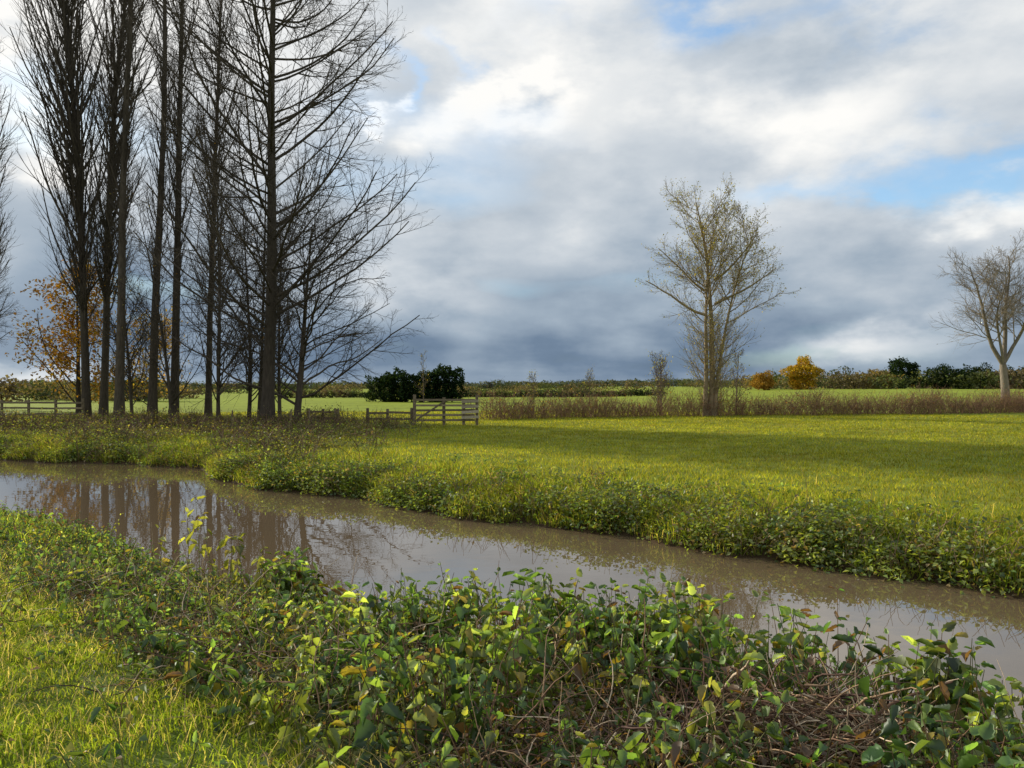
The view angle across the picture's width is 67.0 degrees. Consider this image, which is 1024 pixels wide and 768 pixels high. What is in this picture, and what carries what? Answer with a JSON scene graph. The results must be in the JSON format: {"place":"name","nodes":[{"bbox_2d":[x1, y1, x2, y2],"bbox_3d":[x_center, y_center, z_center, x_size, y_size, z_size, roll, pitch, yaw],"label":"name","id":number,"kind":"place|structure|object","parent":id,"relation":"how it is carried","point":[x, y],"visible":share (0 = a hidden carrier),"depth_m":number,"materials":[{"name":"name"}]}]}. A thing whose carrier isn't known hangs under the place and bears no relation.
{"place":"outdoors","nodes":[
{"label":"outdoors","id":0,"kind":"place"},
{"bbox_2d":[0,460,1023,725],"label":"river water","id":1,"kind":"structure","parent":0,"point":[380,540],"depth_m":13.58,"materials":[{"name":"brown liquid"}]},
{"bbox_2d":[0,387,1023,767],"bbox_3d":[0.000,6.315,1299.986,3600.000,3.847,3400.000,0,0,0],"label":"ground","id":2,"kind":"structure","parent":0,"point":[356,405],"depth_m":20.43,"materials":[{"name":"green plant"}]},
{"bbox_2d":[0,81,19,280],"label":"poplar tree","id":3,"kind":"object","parent":2,"relation":"on","point":[4,184],"visible":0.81,"depth_m":83.34,"materials":[{"name":"brown plant"}]},
{"bbox_2d":[0,264,21,344],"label":"oak tree","id":4,"kind":"object","parent":2,"relation":"on","point":[1,314],"visible":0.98,"depth_m":60.69,"materials":[{"name":"brown plant"}]},
{"bbox_2d":[0,37,25,304],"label":"poplar tree","id":5,"kind":"object","parent":2,"relation":"on","point":[3,177],"visible":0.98,"depth_m":74.85,"materials":[{"name":"brown plant"}]},
{"bbox_2d":[0,399,84,415],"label":"wooden rail fence","id":6,"kind":"object","parent":2,"relation":"on","point":[28,402],"visible":0.68,"depth_m":50.63,"materials":[{"name":"brown wood"}]},
{"bbox_2d":[0,0,137,417],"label":"poplar tree","id":7,"kind":"object","parent":2,"relation":"on","point":[76,185],"visible":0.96,"depth_m":51.53,"materials":[{"name":"brown plant"}]},
{"bbox_2d":[4,257,150,412],"bbox_3d":[-33.902,-4.090,60.791,9.994,13.510,7.349,0,0,-27],"label":"maple tree","id":8,"kind":"object","parent":2,"relation":"on","point":[66,364],"visible":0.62,"depth_m":60.11,"materials":[{"name":"orange-brown autumn leaf"},{"name":"bark"}]},
{"bbox_2d":[62,0,154,420],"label":"poplar tree","id":9,"kind":"object","parent":2,"relation":"on","point":[121,243],"visible":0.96,"depth_m":49.90,"materials":[{"name":"brown plant"}]},
{"bbox_2d":[73,235,165,411],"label":"ash tree","id":10,"kind":"object","parent":2,"relation":"on","point":[128,376],"visible":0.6,"depth_m":53.58,"materials":[{"name":"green bark"}]},
{"bbox_2d":[74,0,173,416],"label":"poplar tree","id":11,"kind":"object","parent":2,"relation":"on","point":[104,395],"visible":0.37,"depth_m":56.16,"materials":[{"name":"brown plant"}]},
{"bbox_2d":[98,306,197,403],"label":"maple tree","id":12,"kind":"object","parent":2,"relation":"on","point":[140,366],"visible":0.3,"depth_m":62.51,"materials":[{"name":"brown plant"}]},
{"bbox_2d":[102,180,216,417],"bbox_3d":[-22.097,-4.989,47.964,6.116,15.301,6.601,0,0,-40],"label":"ash tree","id":13,"kind":"object","parent":2,"relation":"on","point":[160,323],"visible":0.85,"depth_m":48.48,"materials":[{"name":"brown plant"}]},
{"bbox_2d":[133,0,199,418],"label":"poplar tree","id":14,"kind":"object","parent":2,"relation":"on","point":[152,399],"visible":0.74,"depth_m":52.02,"materials":[{"name":"brown plant"}]},
{"bbox_2d":[132,0,213,416],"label":"poplar tree","id":15,"kind":"object","parent":2,"relation":"on","point":[174,368],"visible":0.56,"depth_m":52.89,"materials":[{"name":"brown plant"}]},
{"bbox_2d":[0,402,422,432],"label":"bramble thicket","id":16,"kind":"object","parent":2,"relation":"on","point":[142,418],"visible":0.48,"depth_m":42.46,"materials":[{"name":"brown plant"}]},
{"bbox_2d":[160,138,262,420],"bbox_3d":[-18.499,-6.508,49.591,6.102,18.295,6.683,0,0,0],"label":"ash tree","id":17,"kind":"object","parent":2,"relation":"on","point":[218,384],"visible":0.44,"depth_m":49.29,"materials":[{"name":"brown bark"}]},
{"bbox_2d":[183,0,250,416],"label":"poplar tree","id":18,"kind":"object","parent":2,"relation":"on","point":[208,406],"visible":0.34,"depth_m":57.28,"materials":[{"name":"brown plant"}]},
{"bbox_2d":[175,108,260,413],"bbox_3d":[-20.466,-8.241,54.967,5.350,21.770,5.722,0,0,0],"label":"ash tree","id":19,"kind":"object","parent":2,"relation":"on","point":[196,297],"visible":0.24,"depth_m":54.08,"materials":[{"name":"brown plant"}]},
{"bbox_2d":[0,406,443,484],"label":"bramble patch","id":20,"kind":"object","parent":2,"relation":"on","point":[248,430],"visible":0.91,"depth_m":33.99,"materials":[{"name":"green plant"}]},
{"bbox_2d":[202,179,301,419],"bbox_3d":[-14.967,-4.791,45.834,5.498,14.883,5.828,0,0,-32],"label":"ash tree","id":21,"kind":"object","parent":2,"relation":"on","point":[249,372],"visible":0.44,"depth_m":45.85,"materials":[{"name":"brown plant"}]},
{"bbox_2d":[211,104,314,416],"bbox_3d":[-16.580,-8.077,51.907,7.151,21.402,6.188,0,0,0],"label":"ash tree","id":22,"kind":"object","parent":2,"relation":"on","point":[260,392],"visible":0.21,"depth_m":51.35,"materials":[{"name":"brown plant"}]},
{"bbox_2d":[99,0,437,424],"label":"alder tree","id":23,"kind":"object","parent":2,"relation":"on","point":[268,375],"visible":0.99,"depth_m":41.94,"materials":[{"name":"brown plant"}]},
{"bbox_2d":[237,212,322,413],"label":"ash tree","id":24,"kind":"object","parent":2,"relation":"on","point":[278,388],"visible":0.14,"depth_m":49.94,"materials":[{"name":"brown plant"}]},
{"bbox_2d":[231,408,338,426],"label":"fence stakes","id":25,"kind":"object","parent":2,"relation":"on","point":[291,415],"visible":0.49,"depth_m":42.16,"materials":[{"name":"brown wood"}]},
{"bbox_2d":[136,195,436,419],"bbox_3d":[-12.744,-4.084,44.337,15.651,13.404,13.215,0,0,-36],"label":"hawthorn tree","id":26,"kind":"object","parent":2,"relation":"on","point":[304,336],"visible":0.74,"depth_m":43.55,"materials":[{"name":"brown plant"}]},
{"bbox_2d":[307,408,337,418],"bbox_3d":[-11.402,2.084,46.489,2.407,1.210,0.216,0,0,27],"label":"wooden rail fence","id":27,"kind":"object","parent":2,"relation":"on","point":[321,412],"visible":0.23,"depth_m":46.41,"materials":[{"name":"brown wood"}]},
{"bbox_2d":[366,408,412,422],"bbox_3d":[-7.082,2.020,44.564,2.938,1.313,0.246,0,0,16],"label":"wooden rail fence","id":28,"kind":"object","parent":2,"relation":"on","point":[387,412],"visible":0.56,"depth_m":44.38,"materials":[{"name":"brown wood"}]},
{"bbox_2d":[362,363,467,401],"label":"conifer clump","id":29,"kind":"object","parent":2,"relation":"on","point":[405,389],"visible":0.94,"depth_m":110.63,"materials":[{"name":"green plant"}]},
{"bbox_2d":[413,351,428,402],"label":"field maple sapling","id":30,"kind":"object","parent":2,"relation":"on","point":[423,370],"visible":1,"depth_m":104.85,"materials":[{"name":"brown plant"}]},
{"bbox_2d":[413,395,478,425],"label":"wooden field gate","id":31,"kind":"structure","parent":2,"relation":"on","point":[464,415],"depth_m":43.84,"materials":[{"name":"brown wood"}]},
{"bbox_2d":[6,377,932,388],"bbox_3d":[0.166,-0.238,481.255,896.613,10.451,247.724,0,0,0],"label":"distant woodland","id":32,"kind":"object","parent":2,"relation":"on","point":[595,382],"visible":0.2,"depth_m":523.19,"materials":[{"name":"green plant"}]},
{"bbox_2d":[275,389,666,397],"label":"field hedge","id":33,"kind":"object","parent":2,"relation":"on","point":[357,394],"visible":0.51,"depth_m":156.19,"materials":[{"name":"green plant"}]},
{"bbox_2d":[0,495,1023,767],"bbox_3d":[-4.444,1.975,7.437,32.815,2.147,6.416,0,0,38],"label":"nettle bank","id":34,"kind":"structure","parent":2,"relation":"on","point":[676,635],"depth_m":4.20,"materials":[{"name":"green plant"}]},
{"bbox_2d":[0,428,1023,597],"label":"bank vegetation","id":35,"kind":"object","parent":2,"relation":"on","point":[316,473],"visible":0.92,"depth_m":16.20,"materials":[{"name":"green plant"}]},
{"bbox_2d":[0,521,1023,767],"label":"thicket","id":36,"kind":"object","parent":2,"relation":"on","point":[804,723],"visible":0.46,"depth_m":3.71,"materials":[{"name":"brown plant"}]},
{"bbox_2d":[0,366,1023,401],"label":"distant treeline","id":37,"kind":"object","parent":2,"relation":"on","point":[870,379],"visible":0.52,"depth_m":162.26,"materials":[{"name":"green plant"}]},
{"bbox_2d":[526,371,538,404],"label":"field maple sapling","id":38,"kind":"object","parent":2,"relation":"on","point":[533,390],"visible":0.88,"depth_m":73.88,"materials":[{"name":"brown plant"}]},
{"bbox_2d":[578,367,596,401],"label":"field maple sapling","id":39,"kind":"object","parent":2,"relation":"on","point":[589,380],"visible":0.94,"depth_m":90.01,"materials":[{"name":"brown plant"}]},
{"bbox_2d":[648,350,669,410],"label":"field maple sapling","id":40,"kind":"object","parent":2,"relation":"on","point":[655,358],"visible":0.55,"depth_m":69.84,"materials":[{"name":"brown plant"}]},
{"bbox_2d":[648,352,671,407],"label":"field maple sapling","id":41,"kind":"object","parent":2,"relation":"on","point":[660,379],"visible":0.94,"depth_m":59.08,"materials":[{"name":"brown plant"}]},
{"bbox_2d":[649,361,673,406],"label":"field maple sapling","id":42,"kind":"object","parent":2,"relation":"on","point":[661,383],"visible":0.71,"depth_m":62.00,"materials":[{"name":"brown plant"}]},
{"bbox_2d":[635,175,805,415],"bbox_3d":[15.625,-6.872,58.532,9.616,18.986,9.548,0,0,-42],"label":"willow tree","id":43,"kind":"object","parent":2,"relation":"on","point":[737,280],"visible":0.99,"depth_m":57.86,"materials":[{"name":"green plant"}]},
{"bbox_2d":[715,365,728,395],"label":"field maple sapling","id":44,"kind":"object","parent":2,"relation":"on","point":[721,386],"visible":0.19,"depth_m":99.98,"materials":[{"name":"brown plant"}]},
{"bbox_2d":[729,347,751,412],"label":"field maple sapling","id":45,"kind":"object","parent":2,"relation":"on","point":[737,391],"visible":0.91,"depth_m":59.90,"materials":[{"name":"brown plant"}]},
{"bbox_2d":[461,378,1023,419],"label":"hawthorn hedge","id":46,"kind":"object","parent":2,"relation":"on","point":[999,405],"visible":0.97,"depth_m":59.03,"materials":[{"name":"brown plant"}]},
{"bbox_2d":[750,370,775,389],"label":"autumn beech tree","id":47,"kind":"object","parent":2,"relation":"on","point":[761,377],"visible":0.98,"depth_m":171.13,"materials":[{"name":"orange plant"}]},
{"bbox_2d":[778,355,824,389],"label":"autumn oak tree","id":48,"kind":"object","parent":2,"relation":"on","point":[802,365],"visible":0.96,"depth_m":168.60,"materials":[{"name":"yellow plant"}]},
{"bbox_2d":[887,356,920,388],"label":"yew tree","id":49,"kind":"object","parent":2,"relation":"on","point":[898,365],"visible":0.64,"depth_m":178.54,"materials":[{"name":"green plant"}]},
{"bbox_2d":[919,362,1023,388],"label":"conifer hedge","id":50,"kind":"object","parent":2,"relation":"on","point":[943,368],"visible":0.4,"depth_m":161.12,"materials":[{"name":"green plant"}]},
{"bbox_2d":[928,228,1023,401],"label":"ash tree","id":51,"kind":"object","parent":2,"relation":"on","point":[1002,312],"visible":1,"depth_m":84.77,"materials":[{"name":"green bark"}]},
{"bbox_2d":[0,0,1023,386],"label":"sky","id":52,"kind":"structure","parent":0,"point":[876,138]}
]}

